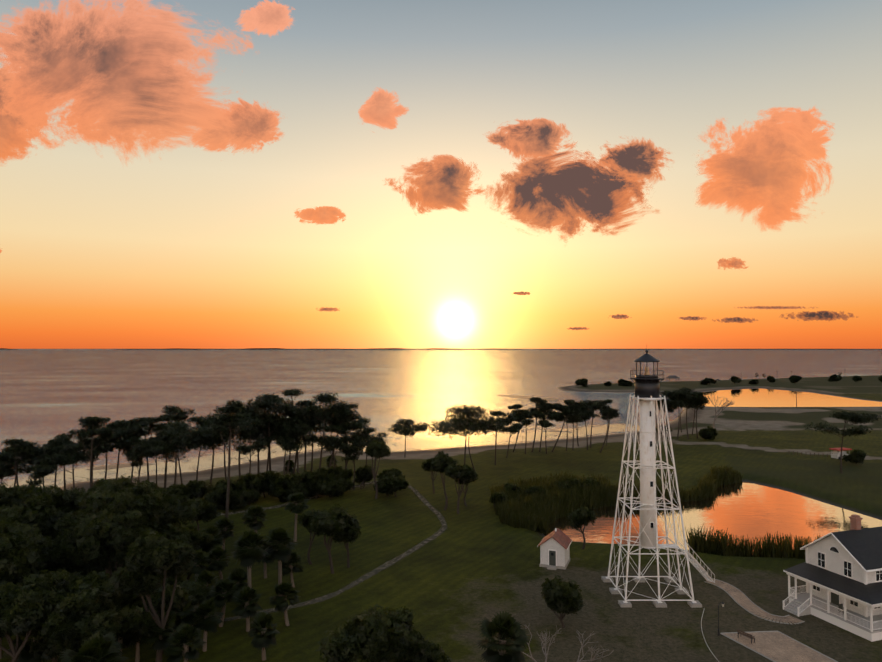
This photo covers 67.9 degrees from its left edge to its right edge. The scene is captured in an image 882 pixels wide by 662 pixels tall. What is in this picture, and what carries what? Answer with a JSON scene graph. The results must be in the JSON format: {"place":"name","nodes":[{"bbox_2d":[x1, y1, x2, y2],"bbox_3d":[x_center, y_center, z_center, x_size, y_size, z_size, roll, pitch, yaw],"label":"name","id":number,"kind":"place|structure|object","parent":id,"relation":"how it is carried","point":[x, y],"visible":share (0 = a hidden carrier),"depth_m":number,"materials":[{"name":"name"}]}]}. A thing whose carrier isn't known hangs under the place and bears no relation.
{"place":"outdoors","nodes":[
{"label":"outdoors","id":0,"kind":"place"},
{"bbox_2d":[0,33,55,162],"bbox_3d":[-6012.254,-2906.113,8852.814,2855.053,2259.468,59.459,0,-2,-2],"label":"cloud","id":1,"kind":"structure","parent":0,"point":[14,143],"depth_m":8859.57,"materials":[{"name":"orange"}]},
{"bbox_2d":[0,0,252,159],"bbox_3d":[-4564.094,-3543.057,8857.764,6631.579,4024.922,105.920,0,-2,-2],"label":"cloud","id":2,"kind":"structure","parent":0,"point":[125,77],"depth_m":8861.07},
{"bbox_2d":[191,98,283,152],"bbox_3d":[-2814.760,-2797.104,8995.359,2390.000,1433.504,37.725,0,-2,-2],"label":"cloud","id":3,"kind":"structure","parent":0,"point":[255,123],"depth_m":8998.53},
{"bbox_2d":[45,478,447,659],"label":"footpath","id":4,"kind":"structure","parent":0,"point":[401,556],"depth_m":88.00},
{"bbox_2d":[238,0,295,35],"bbox_3d":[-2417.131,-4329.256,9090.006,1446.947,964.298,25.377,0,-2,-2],"label":"cloud","id":5,"kind":"structure","parent":0,"point":[270,18],"depth_m":9089.82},
{"bbox_2d":[190,481,377,519],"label":"path","id":6,"kind":"structure","parent":0,"point":[282,505],"depth_m":122.67,"materials":[{"name":"grey"}]},
{"bbox_2d":[294,206,345,224],"bbox_3d":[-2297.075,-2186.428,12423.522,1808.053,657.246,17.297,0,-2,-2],"label":"cloud","id":7,"kind":"structure","parent":0,"point":[325,215],"depth_m":12424.44,"materials":[{"name":"orange"}]},
{"bbox_2d":[4,423,639,491],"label":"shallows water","id":8,"kind":"structure","parent":0,"point":[82,474],"depth_m":189.47,"materials":[{"name":"liquid"}]},
{"bbox_2d":[86,463,154,469],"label":"beach","id":9,"kind":"structure","parent":8,"relation":"on","point":[113,466],"depth_m":168.46,"materials":[{"name":"beige sand"}]},
{"bbox_2d":[543,430,570,431],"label":"sandbar","id":10,"kind":"structure","parent":8,"relation":"on","point":[555,431],"depth_m":239.35,"materials":[{"name":"beige sand"}]},
{"bbox_2d":[315,307,339,311],"bbox_3d":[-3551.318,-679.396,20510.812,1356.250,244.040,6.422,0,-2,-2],"label":"cloud","id":11,"kind":"structure","parent":0,"point":[328,309],"depth_m":20511.65,"materials":[{"name":"orange"}]},
{"bbox_2d":[358,88,408,128],"bbox_3d":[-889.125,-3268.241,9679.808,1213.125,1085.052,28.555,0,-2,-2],"label":"cloud","id":12,"kind":"structure","parent":0,"point":[380,108],"depth_m":9680.57,"materials":[{"name":"orange"}]},
{"bbox_2d":[385,154,487,213],"bbox_3d":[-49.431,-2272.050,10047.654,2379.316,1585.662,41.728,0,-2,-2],"label":"cloud","id":13,"kind":"structure","parent":0,"point":[438,182],"depth_m":10048.01,"materials":[{"name":"orange"}]},
{"bbox_2d":[0,375,881,661],"bbox_3d":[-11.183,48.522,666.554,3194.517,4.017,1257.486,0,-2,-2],"label":"terrain","id":14,"kind":"structure","parent":0,"point":[464,573],"depth_m":91.80,"materials":[{"name":"green plant"}]},
{"bbox_2d":[0,372,840,661],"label":"shrubs","id":15,"kind":"object","parent":14,"relation":"on","point":[107,647],"depth_m":64.22,"materials":[{"name":"green plant"}]},
{"bbox_2d":[0,395,854,529],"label":"tree trunks","id":16,"kind":"object","parent":14,"relation":"on","point":[226,477],"visible":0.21,"depth_m":134.54,"materials":[{"name":"brown plant"}]},
{"bbox_2d":[0,386,881,485],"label":"tree canopies","id":17,"kind":"object","parent":16,"relation":"on","point":[210,428],"visible":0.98,"depth_m":132.69,"materials":[{"name":"green plant"}]},
{"bbox_2d":[0,439,856,661],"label":"tree trunks","id":18,"kind":"object","parent":14,"relation":"on","point":[14,652],"visible":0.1,"depth_m":69.04,"materials":[{"name":"brown plant"}]},
{"bbox_2d":[0,425,867,661],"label":"tree foliage","id":19,"kind":"object","parent":14,"relation":"on","point":[55,542],"visible":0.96,"depth_m":67.50,"materials":[{"name":"green plant"}]},
{"bbox_2d":[537,528,571,569],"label":"oil house","id":20,"kind":"structure","parent":14,"relation":"on","point":[554,545],"depth_m":88.06,"materials":[{"name":"white paint"}]},
{"bbox_2d":[522,396,733,661],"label":"bare trees","id":21,"kind":"object","parent":14,"relation":"on","point":[545,634],"visible":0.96,"depth_m":54.70,"materials":[{"name":"brown wood"}]},
{"bbox_2d":[490,465,822,558],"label":"reeds","id":22,"kind":"object","parent":14,"relation":"on","point":[537,512],"visible":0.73,"depth_m":118.88,"materials":[{"name":"green plant"}]},
{"bbox_2d":[601,350,714,607],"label":"lighthouse","id":23,"kind":"object","parent":14,"relation":"on","point":[647,395],"visible":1,"depth_m":78.66,"materials":[{"name":"white paint"}]},
{"bbox_2d":[701,608,718,661],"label":"edging","id":24,"kind":"object","parent":14,"relation":"on","point":[703,635],"visible":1,"depth_m":67.30,"materials":[{"name":"grey concrete"}]},
{"bbox_2d":[718,602,724,635],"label":"lamp post","id":25,"kind":"object","parent":14,"relation":"on","point":[722,603],"visible":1,"depth_m":67.25,"materials":[{"name":"black metal"}]},
{"bbox_2d":[575,374,881,386],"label":"bushes","id":26,"kind":"object","parent":14,"relation":"on","point":[706,380],"visible":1,"depth_m":530.43,"materials":[{"name":"green plant"}]},
{"bbox_2d":[666,371,798,406],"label":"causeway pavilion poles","id":27,"kind":"object","parent":14,"relation":"on","point":[678,378],"visible":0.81,"depth_m":569.35,"materials":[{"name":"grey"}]},
{"bbox_2d":[783,514,881,641],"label":"keepers house","id":28,"kind":"structure","parent":14,"relation":"on","point":[839,573],"depth_m":71.73,"materials":[{"name":"white wood"}]},
{"bbox_2d":[829,447,851,459],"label":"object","id":29,"kind":"object","parent":14,"relation":"on","point":[836,453],"visible":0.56,"depth_m":168.53,"materials":[{"name":"red fabric"}]},
{"bbox_2d":[0,349,881,486],"bbox_3d":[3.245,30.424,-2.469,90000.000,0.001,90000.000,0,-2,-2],"label":"sea","id":30,"kind":"structure","parent":0,"point":[46,395],"depth_m":681.81,"materials":[{"name":"liquid"}]},
{"bbox_2d":[0,348,446,349],"bbox_3d":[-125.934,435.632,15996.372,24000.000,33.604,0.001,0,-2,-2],"label":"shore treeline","id":31,"kind":"object","parent":30,"relation":"on","point":[263,348],"visible":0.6,"depth_m":15870.87,"materials":[{"name":"brown"}]},
{"bbox_2d":[497,395,558,400],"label":"sandbar","id":32,"kind":"structure","parent":30,"relation":"on","point":[526,397],"depth_m":404.56,"materials":[{"name":"beige sand"}]},
{"bbox_2d":[0,0,881,348],"label":"sky","id":33,"kind":"structure","parent":0,"point":[189,246],"materials":[{"name":"orange"}]},
{"bbox_2d":[513,291,529,294],"bbox_3d":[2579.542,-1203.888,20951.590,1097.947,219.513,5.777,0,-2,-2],"label":"cloud","id":34,"kind":"structure","parent":0,"point":[522,293],"depth_m":20952.01,"materials":[{"name":"orange"}]},
{"bbox_2d":[486,118,601,161],"bbox_3d":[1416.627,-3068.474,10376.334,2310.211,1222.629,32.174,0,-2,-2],"label":"cloud","id":35,"kind":"structure","parent":0,"point":[533,138],"depth_m":10376.91,"materials":[{"name":"orange"}]},
{"bbox_2d":[567,327,588,329],"bbox_3d":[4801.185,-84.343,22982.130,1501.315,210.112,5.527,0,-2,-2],"label":"cloud","id":36,"kind":"structure","parent":0,"point":[579,328],"depth_m":22982.97,"materials":[{"name":"orange"}]},
{"bbox_2d":[460,138,699,242],"bbox_3d":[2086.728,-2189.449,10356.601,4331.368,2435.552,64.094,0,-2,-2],"label":"cloud","id":37,"kind":"structure","parent":0,"point":[548,192],"depth_m":10354.88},
{"bbox_2d":[608,314,628,318],"bbox_3d":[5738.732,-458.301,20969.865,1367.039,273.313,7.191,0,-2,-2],"label":"cloud","id":38,"kind":"structure","parent":0,"point":[620,316],"depth_m":20969.21,"materials":[{"name":"orange"}]},
{"bbox_2d":[599,137,671,182],"bbox_3d":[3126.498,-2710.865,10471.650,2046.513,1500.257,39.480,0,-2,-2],"label":"cloud","id":39,"kind":"structure","parent":0,"point":[642,157],"depth_m":10473.22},
{"bbox_2d":[679,316,706,320],"bbox_3d":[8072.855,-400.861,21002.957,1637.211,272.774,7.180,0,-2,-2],"label":"cloud","id":40,"kind":"structure","parent":0,"point":[693,318],"depth_m":21003.88,"materials":[{"name":"orange"}]},
{"bbox_2d":[544,482,881,549],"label":"pond water","id":41,"kind":"structure","parent":0,"point":[745,509],"depth_m":117.10,"materials":[{"name":"orange liquid"}]},
{"bbox_2d":[717,257,747,269],"bbox_3d":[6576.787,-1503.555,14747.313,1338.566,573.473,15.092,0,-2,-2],"label":"cloud","id":42,"kind":"structure","parent":0,"point":[734,262],"depth_m":14746.28,"materials":[{"name":"orange"}]},
{"bbox_2d":[712,317,757,322],"bbox_3d":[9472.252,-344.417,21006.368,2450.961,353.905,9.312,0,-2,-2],"label":"cloud","id":43,"kind":"structure","parent":0,"point":[734,319],"depth_m":21006.70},
{"bbox_2d":[696,107,831,229],"bbox_3d":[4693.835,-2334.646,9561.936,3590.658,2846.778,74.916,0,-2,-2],"label":"cloud","id":44,"kind":"structure","parent":0,"point":[765,167],"depth_m":9563.43,"materials":[{"name":"orange"}]},
{"bbox_2d":[704,578,837,661],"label":"paved walkway","id":45,"kind":"structure","parent":0,"point":[776,646],"depth_m":65.94,"materials":[{"name":"concrete"}]},
{"bbox_2d":[737,629,754,643],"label":"bench","id":46,"kind":"object","parent":45,"relation":"on","point":[750,636],"visible":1,"depth_m":65.80,"materials":[{"name":"brown wood"}]},
{"bbox_2d":[737,306,817,308],"bbox_3d":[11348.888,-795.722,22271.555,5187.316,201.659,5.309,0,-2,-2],"label":"cloud","id":47,"kind":"structure","parent":0,"point":[776,307],"depth_m":22272.58,"materials":[{"name":"orange"}]},
{"bbox_2d":[704,389,881,406],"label":"lagoon water","id":48,"kind":"structure","parent":0,"point":[760,398],"depth_m":388.88,"materials":[{"name":"orange liquid"}]},
{"bbox_2d":[784,107,833,159],"bbox_3d":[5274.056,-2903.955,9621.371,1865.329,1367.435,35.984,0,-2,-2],"label":"cloud","id":49,"kind":"structure","parent":0,"point":[814,146],"depth_m":9627.87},
{"bbox_2d":[781,311,857,320],"bbox_3d":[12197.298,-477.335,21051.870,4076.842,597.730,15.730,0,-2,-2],"label":"cloud","id":50,"kind":"structure","parent":0,"point":[818,315],"depth_m":21052.10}
]}

